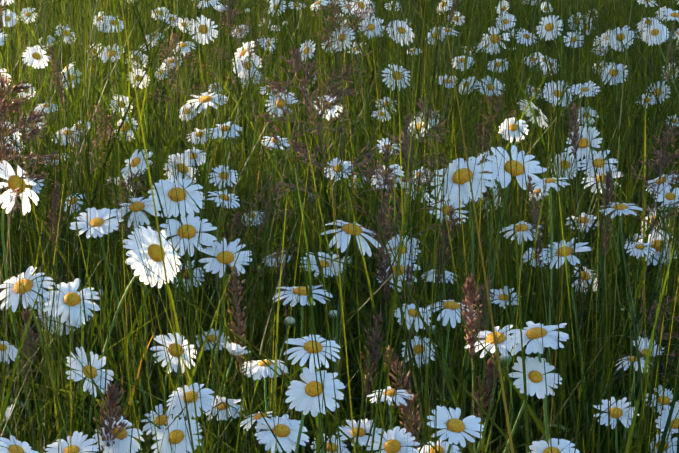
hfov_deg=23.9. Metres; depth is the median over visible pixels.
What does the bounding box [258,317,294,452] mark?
daisy
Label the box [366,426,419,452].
daisy
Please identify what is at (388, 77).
daisy
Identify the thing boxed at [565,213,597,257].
daisy
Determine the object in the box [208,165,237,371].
daisy
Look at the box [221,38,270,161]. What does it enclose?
daisy
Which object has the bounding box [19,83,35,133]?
daisy
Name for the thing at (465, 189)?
daisy
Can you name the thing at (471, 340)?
grass seed head
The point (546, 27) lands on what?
daisy
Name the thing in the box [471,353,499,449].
grass seed head
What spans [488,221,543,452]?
daisy
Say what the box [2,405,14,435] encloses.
daisy
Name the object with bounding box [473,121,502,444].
grass seed head
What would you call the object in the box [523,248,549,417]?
daisy
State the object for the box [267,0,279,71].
daisy
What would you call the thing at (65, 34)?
daisy
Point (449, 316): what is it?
daisy
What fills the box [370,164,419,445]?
daisy
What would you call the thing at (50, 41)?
daisy
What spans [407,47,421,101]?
daisy
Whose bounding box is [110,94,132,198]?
daisy
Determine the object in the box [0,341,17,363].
daisy
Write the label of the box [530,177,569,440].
daisy
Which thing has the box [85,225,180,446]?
daisy
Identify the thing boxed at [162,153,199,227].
daisy
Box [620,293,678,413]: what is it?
grass seed head
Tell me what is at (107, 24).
daisy
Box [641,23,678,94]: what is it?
daisy
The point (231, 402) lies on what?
daisy
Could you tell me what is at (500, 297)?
daisy
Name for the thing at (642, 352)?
daisy
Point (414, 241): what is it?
daisy
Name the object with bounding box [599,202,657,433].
daisy
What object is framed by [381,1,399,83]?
daisy
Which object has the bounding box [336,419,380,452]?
daisy
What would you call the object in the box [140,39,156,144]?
daisy
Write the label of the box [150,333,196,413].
daisy
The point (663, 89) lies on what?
daisy
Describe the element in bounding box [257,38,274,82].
daisy
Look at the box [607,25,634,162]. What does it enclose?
daisy
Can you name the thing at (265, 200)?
grass seed head
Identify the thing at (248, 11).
daisy
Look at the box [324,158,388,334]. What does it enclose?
daisy
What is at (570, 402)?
grass
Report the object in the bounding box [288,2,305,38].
daisy
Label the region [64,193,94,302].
daisy
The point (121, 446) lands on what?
daisy
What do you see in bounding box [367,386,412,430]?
daisy
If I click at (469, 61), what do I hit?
daisy
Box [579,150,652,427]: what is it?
daisy
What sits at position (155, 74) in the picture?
daisy
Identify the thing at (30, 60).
daisy
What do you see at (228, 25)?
grass seed head
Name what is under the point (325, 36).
grass seed head
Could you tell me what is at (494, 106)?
grass seed head
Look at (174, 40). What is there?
grass seed head
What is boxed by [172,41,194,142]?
daisy
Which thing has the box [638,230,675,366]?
daisy
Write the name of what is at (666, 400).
daisy
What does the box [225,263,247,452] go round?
grass seed head
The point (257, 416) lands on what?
daisy
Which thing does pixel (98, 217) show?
daisy
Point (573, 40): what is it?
daisy
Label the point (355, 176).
daisy
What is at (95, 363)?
daisy
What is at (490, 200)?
daisy
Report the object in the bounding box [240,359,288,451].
daisy
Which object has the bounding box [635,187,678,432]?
daisy
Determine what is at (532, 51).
daisy
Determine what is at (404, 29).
daisy
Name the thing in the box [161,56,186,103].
daisy
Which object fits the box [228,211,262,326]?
daisy
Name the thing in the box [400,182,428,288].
daisy
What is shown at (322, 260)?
daisy
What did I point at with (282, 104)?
daisy
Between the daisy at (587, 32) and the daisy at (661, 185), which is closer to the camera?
the daisy at (661, 185)
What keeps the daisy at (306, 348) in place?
on the ground
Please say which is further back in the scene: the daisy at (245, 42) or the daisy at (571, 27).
the daisy at (571, 27)
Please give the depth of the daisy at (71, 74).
3.30 m
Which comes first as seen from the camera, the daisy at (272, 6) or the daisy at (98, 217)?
the daisy at (98, 217)
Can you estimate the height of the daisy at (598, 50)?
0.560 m
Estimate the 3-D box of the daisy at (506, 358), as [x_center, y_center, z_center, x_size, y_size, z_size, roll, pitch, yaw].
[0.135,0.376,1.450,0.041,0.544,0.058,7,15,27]
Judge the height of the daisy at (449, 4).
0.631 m
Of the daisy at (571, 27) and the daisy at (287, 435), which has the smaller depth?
the daisy at (287, 435)
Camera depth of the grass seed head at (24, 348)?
1.40 m
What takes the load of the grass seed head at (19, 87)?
on the ground
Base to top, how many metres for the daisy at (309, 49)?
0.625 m
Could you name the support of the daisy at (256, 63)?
on the ground
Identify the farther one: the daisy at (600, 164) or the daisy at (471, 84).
the daisy at (471, 84)
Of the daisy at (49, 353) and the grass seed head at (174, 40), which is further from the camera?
the grass seed head at (174, 40)
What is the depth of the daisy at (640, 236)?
2.40 m
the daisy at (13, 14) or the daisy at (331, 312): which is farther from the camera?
the daisy at (13, 14)
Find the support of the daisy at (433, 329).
on the ground
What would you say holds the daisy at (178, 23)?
on the ground
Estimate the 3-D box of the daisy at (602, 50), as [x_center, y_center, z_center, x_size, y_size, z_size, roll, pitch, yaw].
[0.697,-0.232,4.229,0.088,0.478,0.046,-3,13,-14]
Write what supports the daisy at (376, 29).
on the ground
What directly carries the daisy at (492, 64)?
on the ground
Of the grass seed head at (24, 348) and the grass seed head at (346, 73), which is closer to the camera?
the grass seed head at (24, 348)
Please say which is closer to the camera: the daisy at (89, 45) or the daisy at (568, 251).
the daisy at (568, 251)
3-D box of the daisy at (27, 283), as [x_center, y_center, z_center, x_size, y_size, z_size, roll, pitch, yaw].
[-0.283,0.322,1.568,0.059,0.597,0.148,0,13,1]
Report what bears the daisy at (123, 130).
on the ground
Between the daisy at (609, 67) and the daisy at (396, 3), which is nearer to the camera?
the daisy at (609, 67)
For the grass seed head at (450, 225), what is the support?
on the ground
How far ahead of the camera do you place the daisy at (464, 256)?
2.08 m
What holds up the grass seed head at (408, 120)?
on the ground
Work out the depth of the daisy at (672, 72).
3.87 m
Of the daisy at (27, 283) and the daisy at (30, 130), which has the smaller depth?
the daisy at (27, 283)
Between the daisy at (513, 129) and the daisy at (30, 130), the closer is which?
the daisy at (513, 129)
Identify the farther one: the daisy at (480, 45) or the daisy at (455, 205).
the daisy at (480, 45)
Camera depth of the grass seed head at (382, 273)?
1.55 m
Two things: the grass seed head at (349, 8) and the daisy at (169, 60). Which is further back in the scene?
the daisy at (169, 60)
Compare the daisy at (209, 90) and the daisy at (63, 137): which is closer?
the daisy at (63, 137)
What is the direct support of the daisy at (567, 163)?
on the ground
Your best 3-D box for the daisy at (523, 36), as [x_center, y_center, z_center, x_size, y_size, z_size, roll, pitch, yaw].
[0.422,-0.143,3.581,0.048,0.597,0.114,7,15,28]
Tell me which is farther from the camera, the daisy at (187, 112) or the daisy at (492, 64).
the daisy at (492, 64)
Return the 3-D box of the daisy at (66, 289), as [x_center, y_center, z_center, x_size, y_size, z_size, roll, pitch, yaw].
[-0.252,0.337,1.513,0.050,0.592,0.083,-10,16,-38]
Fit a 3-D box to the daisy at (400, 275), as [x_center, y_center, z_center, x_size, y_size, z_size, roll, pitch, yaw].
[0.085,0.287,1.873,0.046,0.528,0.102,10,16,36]
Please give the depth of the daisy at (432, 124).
2.79 m
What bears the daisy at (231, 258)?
on the ground
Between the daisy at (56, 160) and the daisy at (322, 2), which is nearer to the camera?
the daisy at (56, 160)
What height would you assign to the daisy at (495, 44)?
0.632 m
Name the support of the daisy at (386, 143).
on the ground
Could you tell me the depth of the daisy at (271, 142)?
2.25 m
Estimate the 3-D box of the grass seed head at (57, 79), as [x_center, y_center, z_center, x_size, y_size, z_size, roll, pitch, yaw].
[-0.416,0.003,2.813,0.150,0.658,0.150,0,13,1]
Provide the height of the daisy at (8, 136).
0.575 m
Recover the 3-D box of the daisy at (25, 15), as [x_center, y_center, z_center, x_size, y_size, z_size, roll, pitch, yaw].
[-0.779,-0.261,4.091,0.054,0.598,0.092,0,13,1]
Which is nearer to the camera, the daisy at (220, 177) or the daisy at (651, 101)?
the daisy at (220, 177)
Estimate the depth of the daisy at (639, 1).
4.27 m
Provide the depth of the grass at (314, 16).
6.83 m
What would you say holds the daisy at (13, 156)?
on the ground
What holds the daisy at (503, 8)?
on the ground
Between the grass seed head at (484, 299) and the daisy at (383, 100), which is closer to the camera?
the grass seed head at (484, 299)
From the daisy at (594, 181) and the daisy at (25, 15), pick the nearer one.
the daisy at (594, 181)
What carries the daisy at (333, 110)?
on the ground
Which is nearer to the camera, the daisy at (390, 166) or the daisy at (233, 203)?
the daisy at (233, 203)
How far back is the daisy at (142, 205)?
1.61 m
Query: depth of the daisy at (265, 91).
3.19 m
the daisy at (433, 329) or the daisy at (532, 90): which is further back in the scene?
the daisy at (532, 90)
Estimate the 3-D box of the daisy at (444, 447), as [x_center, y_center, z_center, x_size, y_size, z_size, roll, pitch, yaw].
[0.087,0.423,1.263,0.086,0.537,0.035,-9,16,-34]
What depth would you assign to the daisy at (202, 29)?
3.29 m
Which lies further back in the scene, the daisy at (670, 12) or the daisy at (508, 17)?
the daisy at (508, 17)
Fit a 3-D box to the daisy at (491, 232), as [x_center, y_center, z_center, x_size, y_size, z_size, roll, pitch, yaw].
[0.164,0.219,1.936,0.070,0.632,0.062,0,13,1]
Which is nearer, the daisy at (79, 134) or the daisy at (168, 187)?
the daisy at (168, 187)
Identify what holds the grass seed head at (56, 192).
on the ground
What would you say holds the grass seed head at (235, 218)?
on the ground
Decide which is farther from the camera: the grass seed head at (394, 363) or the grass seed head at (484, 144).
the grass seed head at (484, 144)
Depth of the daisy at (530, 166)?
1.59 m
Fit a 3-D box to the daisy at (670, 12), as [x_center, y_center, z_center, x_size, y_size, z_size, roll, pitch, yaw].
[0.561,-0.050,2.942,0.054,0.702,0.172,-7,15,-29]
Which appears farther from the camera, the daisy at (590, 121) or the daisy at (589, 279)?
the daisy at (590, 121)
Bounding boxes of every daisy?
[0,0,62,176]
[0,10,16,179]
[0,29,6,69]
[0,69,27,241]
[0,122,21,242]
[0,160,38,450]
[0,266,65,438]
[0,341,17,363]
[0,435,37,452]
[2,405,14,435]
[7,139,24,229]
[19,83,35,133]
[20,178,73,350]
[21,7,34,106]
[22,46,50,215]
[25,116,44,167]
[30,300,50,438]
[35,103,57,175]
[36,291,89,450]
[39,36,54,85]
[43,278,99,445]
[44,153,68,175]
[45,431,98,452]
[51,127,82,262]
[55,26,74,143]
[56,175,132,418]
[62,347,113,439]
[63,66,90,139]
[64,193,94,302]
[70,207,155,449]
[72,120,93,190]
[82,22,114,111]
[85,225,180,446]
[86,0,97,106]
[91,16,123,97]
[93,416,143,452]
[94,12,126,52]
[98,44,135,126]
[107,174,125,199]
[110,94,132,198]
[115,117,137,212]
[116,197,160,452]
[121,149,156,413]
[125,51,147,70]
[127,69,149,115]
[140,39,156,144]
[141,404,181,434]
[143,14,179,113]
[145,33,164,46]
[148,173,205,418]
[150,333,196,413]
[151,417,201,452]
[152,7,168,53]
[154,66,174,114]
[160,147,205,364]
[160,213,216,452]
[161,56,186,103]
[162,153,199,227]
[166,383,215,452]
[171,1,184,89]
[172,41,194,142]
[172,260,204,422]
[177,18,189,53]
[179,104,208,184]
[185,92,226,335]
[187,128,226,295]
[189,15,217,164]
[191,121,242,295]
[195,0,219,116]
[196,329,229,412]
[199,238,251,445]
[203,396,242,452]
[206,189,252,425]
[208,83,222,124]
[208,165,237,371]
[213,4,234,144]
[217,342,251,452]
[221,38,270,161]
[226,8,249,219]
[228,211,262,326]
[232,25,252,124]
[233,41,306,210]
[233,53,260,203]
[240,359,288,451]
[240,411,277,452]
[241,72,305,178]
[247,136,288,339]
[255,414,308,452]
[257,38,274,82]
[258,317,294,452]
[260,86,276,109]
[262,251,297,337]
[265,90,311,284]
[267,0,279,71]
[268,0,297,117]
[272,285,332,452]
[278,193,314,395]
[283,334,340,452]
[285,367,344,452]
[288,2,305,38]
[291,256,355,416]
[300,40,351,200]
[300,252,351,451]
[310,433,350,452]
[311,0,342,158]
[314,95,341,284]
[321,41,337,79]
[321,220,380,442]
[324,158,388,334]
[329,27,378,143]
[329,310,350,416]
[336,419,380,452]
[339,0,353,53]
[342,0,371,110]
[343,138,399,409]
[347,42,366,75]
[347,110,389,191]
[349,173,366,202]
[358,15,384,119]
[366,97,396,204]
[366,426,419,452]
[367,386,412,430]
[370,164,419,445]
[377,255,438,401]
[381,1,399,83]
[381,64,409,135]
[384,235,420,428]
[386,20,422,196]
[394,304,430,446]
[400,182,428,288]
[402,336,436,441]
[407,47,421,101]
[408,116,470,251]
[408,167,431,291]
[417,440,460,452]
[420,111,438,154]
[421,269,456,405]
[425,27,452,152]
[425,300,474,435]
[427,198,467,391]
[427,406,483,452]
[428,325,443,406]
[431,154,496,447]
[432,11,464,79]
[432,27,458,90]
[436,75,457,148]
[437,0,453,103]
[450,198,470,405]
[452,55,473,113]
[459,77,491,145]
[459,320,468,451]
[464,325,526,452]
[471,151,506,407]
[474,42,490,152]
[475,188,501,236]
[477,76,504,136]
[479,145,546,432]
[481,26,508,112]
[487,286,521,452]
[488,58,508,130]
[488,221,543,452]
[491,117,528,353]
[493,12,515,96]
[495,0,542,148]
[500,355,512,452]
[503,356,561,452]
[504,321,568,443]
[507,99,547,282]
[515,29,536,119]
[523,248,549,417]
[524,52,549,150]
[524,55,535,119]
[526,85,542,102]
[527,187,560,331]
[529,438,579,452]
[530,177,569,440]
[532,0,539,131]
[536,15,575,223]
[536,55,558,79]
[539,238,590,443]
[540,2,552,106]
[543,80,572,163]
[548,152,592,366]
[557,266,597,370]
[564,30,583,118]
[564,126,602,420]
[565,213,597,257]
[568,13,583,29]
[570,81,614,247]
[577,106,598,208]
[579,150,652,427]
[580,21,594,55]
[581,168,620,346]
[593,36,611,101]
[593,48,610,108]
[594,397,638,452]
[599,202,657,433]
[601,31,646,115]
[602,62,627,230]
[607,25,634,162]
[614,356,651,446]
[620,337,663,449]
[624,241,655,401]
[625,234,642,281]
[633,0,657,49]
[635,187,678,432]
[636,8,678,205]
[636,93,656,201]
[638,17,660,64]
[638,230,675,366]
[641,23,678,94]
[641,207,668,237]
[646,174,677,229]
[646,385,678,434]
[647,81,669,179]
[650,433,676,452]
[655,401,678,433]
[656,6,676,64]
[661,63,678,102]
[666,114,678,148]
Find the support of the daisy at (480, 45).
on the ground
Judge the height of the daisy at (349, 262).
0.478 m
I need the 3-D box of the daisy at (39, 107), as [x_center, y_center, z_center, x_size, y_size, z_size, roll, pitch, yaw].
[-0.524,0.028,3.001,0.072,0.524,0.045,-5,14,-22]
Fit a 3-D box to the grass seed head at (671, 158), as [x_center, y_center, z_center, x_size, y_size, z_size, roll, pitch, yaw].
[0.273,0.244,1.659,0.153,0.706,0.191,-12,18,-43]
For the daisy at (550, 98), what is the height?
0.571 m
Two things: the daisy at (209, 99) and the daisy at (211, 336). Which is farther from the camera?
the daisy at (209, 99)
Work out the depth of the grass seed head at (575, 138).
1.70 m
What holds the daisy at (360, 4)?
on the ground
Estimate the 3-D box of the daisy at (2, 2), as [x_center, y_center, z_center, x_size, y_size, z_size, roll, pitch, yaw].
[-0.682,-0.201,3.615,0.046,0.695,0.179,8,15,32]
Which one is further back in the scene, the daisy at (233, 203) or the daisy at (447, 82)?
the daisy at (447, 82)
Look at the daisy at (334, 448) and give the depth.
1.40 m
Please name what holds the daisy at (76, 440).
on the ground
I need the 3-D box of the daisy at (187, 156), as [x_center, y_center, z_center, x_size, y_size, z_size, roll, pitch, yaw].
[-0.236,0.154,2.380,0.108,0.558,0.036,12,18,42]
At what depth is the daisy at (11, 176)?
1.50 m
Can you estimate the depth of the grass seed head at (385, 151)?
1.80 m
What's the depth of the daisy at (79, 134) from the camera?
2.90 m
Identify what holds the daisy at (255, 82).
on the ground
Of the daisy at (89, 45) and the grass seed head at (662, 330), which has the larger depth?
the daisy at (89, 45)
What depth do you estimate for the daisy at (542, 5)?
4.34 m
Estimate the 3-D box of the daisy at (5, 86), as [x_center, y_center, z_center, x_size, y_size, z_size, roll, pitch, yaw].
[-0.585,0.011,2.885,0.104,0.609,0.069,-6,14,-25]
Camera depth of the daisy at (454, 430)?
0.99 m
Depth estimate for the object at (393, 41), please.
3.58 m
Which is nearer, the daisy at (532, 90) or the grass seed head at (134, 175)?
the grass seed head at (134, 175)
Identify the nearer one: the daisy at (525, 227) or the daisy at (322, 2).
the daisy at (525, 227)
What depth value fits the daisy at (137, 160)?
1.94 m
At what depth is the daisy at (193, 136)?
2.66 m
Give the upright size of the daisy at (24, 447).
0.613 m
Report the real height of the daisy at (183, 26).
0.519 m
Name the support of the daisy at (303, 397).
on the ground
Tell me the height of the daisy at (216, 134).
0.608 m
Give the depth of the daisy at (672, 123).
2.98 m
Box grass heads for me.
[254,43,446,433]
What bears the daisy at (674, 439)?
on the ground
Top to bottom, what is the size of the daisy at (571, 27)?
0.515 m
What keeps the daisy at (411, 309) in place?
on the ground
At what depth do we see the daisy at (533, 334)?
1.11 m
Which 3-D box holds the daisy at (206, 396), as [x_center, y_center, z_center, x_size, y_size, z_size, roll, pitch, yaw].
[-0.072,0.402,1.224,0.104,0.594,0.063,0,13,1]
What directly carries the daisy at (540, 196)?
on the ground
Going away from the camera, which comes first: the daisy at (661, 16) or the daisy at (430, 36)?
the daisy at (430, 36)
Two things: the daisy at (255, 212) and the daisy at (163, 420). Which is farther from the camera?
the daisy at (255, 212)
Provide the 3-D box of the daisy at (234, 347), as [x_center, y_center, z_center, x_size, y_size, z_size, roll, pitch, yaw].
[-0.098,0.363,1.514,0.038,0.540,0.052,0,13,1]
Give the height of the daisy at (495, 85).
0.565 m
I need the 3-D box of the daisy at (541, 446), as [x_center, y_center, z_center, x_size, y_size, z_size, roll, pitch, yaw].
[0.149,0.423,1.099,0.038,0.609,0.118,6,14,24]
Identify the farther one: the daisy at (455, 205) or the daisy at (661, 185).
the daisy at (661, 185)
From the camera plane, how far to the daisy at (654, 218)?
2.57 m
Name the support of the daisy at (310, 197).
on the ground
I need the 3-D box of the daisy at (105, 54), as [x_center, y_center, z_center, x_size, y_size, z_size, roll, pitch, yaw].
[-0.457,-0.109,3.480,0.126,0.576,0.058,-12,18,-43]
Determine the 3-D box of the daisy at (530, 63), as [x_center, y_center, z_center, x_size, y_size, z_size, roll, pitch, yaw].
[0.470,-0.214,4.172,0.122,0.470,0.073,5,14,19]
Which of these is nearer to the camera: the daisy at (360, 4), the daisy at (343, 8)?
the daisy at (360, 4)
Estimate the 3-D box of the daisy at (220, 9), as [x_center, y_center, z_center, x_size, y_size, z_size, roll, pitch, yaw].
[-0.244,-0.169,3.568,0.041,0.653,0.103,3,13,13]
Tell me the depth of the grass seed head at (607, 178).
1.60 m
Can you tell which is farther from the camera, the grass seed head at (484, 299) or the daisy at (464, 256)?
the daisy at (464, 256)
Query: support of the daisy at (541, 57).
on the ground
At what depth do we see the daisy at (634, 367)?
1.49 m
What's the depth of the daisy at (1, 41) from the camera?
3.35 m
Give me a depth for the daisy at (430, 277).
1.74 m
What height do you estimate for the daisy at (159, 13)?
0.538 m
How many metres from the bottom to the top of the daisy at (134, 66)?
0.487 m
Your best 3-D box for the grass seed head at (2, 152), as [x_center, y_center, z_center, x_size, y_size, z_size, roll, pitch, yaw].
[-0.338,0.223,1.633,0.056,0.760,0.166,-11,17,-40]
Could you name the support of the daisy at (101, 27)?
on the ground
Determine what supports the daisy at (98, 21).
on the ground
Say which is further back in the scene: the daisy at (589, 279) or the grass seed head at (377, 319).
the daisy at (589, 279)
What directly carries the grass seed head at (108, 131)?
on the ground
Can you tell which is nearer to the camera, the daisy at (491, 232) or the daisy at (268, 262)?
the daisy at (491, 232)
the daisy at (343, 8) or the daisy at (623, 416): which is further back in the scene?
the daisy at (343, 8)
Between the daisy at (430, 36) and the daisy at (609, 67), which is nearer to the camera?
the daisy at (609, 67)
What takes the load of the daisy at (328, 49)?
on the ground
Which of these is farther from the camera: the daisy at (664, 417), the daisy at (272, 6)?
the daisy at (272, 6)
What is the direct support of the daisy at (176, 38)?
on the ground
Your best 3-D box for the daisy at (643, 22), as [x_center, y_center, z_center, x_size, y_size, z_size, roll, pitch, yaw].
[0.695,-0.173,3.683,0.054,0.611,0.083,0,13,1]
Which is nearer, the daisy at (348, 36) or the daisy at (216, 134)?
the daisy at (216, 134)
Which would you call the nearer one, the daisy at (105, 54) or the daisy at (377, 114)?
the daisy at (377, 114)
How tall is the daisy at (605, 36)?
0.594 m
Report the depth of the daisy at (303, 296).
1.49 m
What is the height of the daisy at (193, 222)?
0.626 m
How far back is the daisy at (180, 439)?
1.07 m
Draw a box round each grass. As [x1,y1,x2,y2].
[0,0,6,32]
[0,0,678,452]
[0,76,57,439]
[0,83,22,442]
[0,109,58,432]
[4,0,675,47]
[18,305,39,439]
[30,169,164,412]
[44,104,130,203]
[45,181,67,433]
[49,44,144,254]
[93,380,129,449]
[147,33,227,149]
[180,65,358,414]
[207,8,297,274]
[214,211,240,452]
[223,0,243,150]
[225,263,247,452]
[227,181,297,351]
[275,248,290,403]
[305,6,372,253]
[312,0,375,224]
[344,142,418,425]
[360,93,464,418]
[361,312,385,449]
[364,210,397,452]
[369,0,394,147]
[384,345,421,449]
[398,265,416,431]
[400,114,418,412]
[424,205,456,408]
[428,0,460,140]
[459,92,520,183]
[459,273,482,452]
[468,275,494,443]
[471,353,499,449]
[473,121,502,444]
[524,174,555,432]
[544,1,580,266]
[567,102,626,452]
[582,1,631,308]
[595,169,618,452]
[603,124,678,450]
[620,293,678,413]
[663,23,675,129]
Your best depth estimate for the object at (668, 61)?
3.48 m
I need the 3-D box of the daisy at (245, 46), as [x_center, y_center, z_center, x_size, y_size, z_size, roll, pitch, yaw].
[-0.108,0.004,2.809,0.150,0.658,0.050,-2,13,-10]
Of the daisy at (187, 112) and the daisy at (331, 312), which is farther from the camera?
the daisy at (187, 112)
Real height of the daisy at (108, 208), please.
0.510 m
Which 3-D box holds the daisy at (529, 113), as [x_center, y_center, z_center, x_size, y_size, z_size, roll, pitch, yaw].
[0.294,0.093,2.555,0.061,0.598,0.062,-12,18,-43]
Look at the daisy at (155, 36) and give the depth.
4.15 m
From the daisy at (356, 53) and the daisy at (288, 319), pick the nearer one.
the daisy at (288, 319)
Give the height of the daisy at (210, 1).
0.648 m
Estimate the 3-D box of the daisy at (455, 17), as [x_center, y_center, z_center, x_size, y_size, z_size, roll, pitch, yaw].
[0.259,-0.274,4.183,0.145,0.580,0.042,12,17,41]
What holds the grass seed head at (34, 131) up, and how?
on the ground
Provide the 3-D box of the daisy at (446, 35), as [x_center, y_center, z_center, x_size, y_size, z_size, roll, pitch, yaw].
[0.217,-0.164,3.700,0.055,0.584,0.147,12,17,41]
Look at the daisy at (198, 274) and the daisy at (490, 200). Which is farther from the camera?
the daisy at (490, 200)
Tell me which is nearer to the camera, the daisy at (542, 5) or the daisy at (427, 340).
the daisy at (427, 340)
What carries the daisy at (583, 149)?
on the ground
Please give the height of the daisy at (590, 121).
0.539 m
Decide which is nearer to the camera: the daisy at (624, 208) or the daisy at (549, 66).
the daisy at (624, 208)
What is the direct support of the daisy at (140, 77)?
on the ground
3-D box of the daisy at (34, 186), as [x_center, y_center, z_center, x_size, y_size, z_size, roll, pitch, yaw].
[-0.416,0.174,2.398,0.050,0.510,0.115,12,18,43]
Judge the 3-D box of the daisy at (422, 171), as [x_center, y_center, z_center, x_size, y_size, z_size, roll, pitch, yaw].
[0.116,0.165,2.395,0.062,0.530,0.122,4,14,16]
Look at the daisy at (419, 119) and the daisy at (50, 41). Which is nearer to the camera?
the daisy at (419, 119)
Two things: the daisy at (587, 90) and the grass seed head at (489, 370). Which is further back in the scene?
the daisy at (587, 90)
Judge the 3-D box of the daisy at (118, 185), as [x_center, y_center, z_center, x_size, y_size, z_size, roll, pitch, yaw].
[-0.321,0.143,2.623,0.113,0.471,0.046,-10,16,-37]
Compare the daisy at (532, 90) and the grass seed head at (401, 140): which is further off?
the daisy at (532, 90)
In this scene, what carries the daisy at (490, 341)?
on the ground
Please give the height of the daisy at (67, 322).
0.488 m
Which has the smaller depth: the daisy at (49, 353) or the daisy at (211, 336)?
the daisy at (211, 336)
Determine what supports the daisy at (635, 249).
on the ground
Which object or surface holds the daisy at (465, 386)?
on the ground
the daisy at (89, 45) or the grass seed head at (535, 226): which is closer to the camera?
the grass seed head at (535, 226)

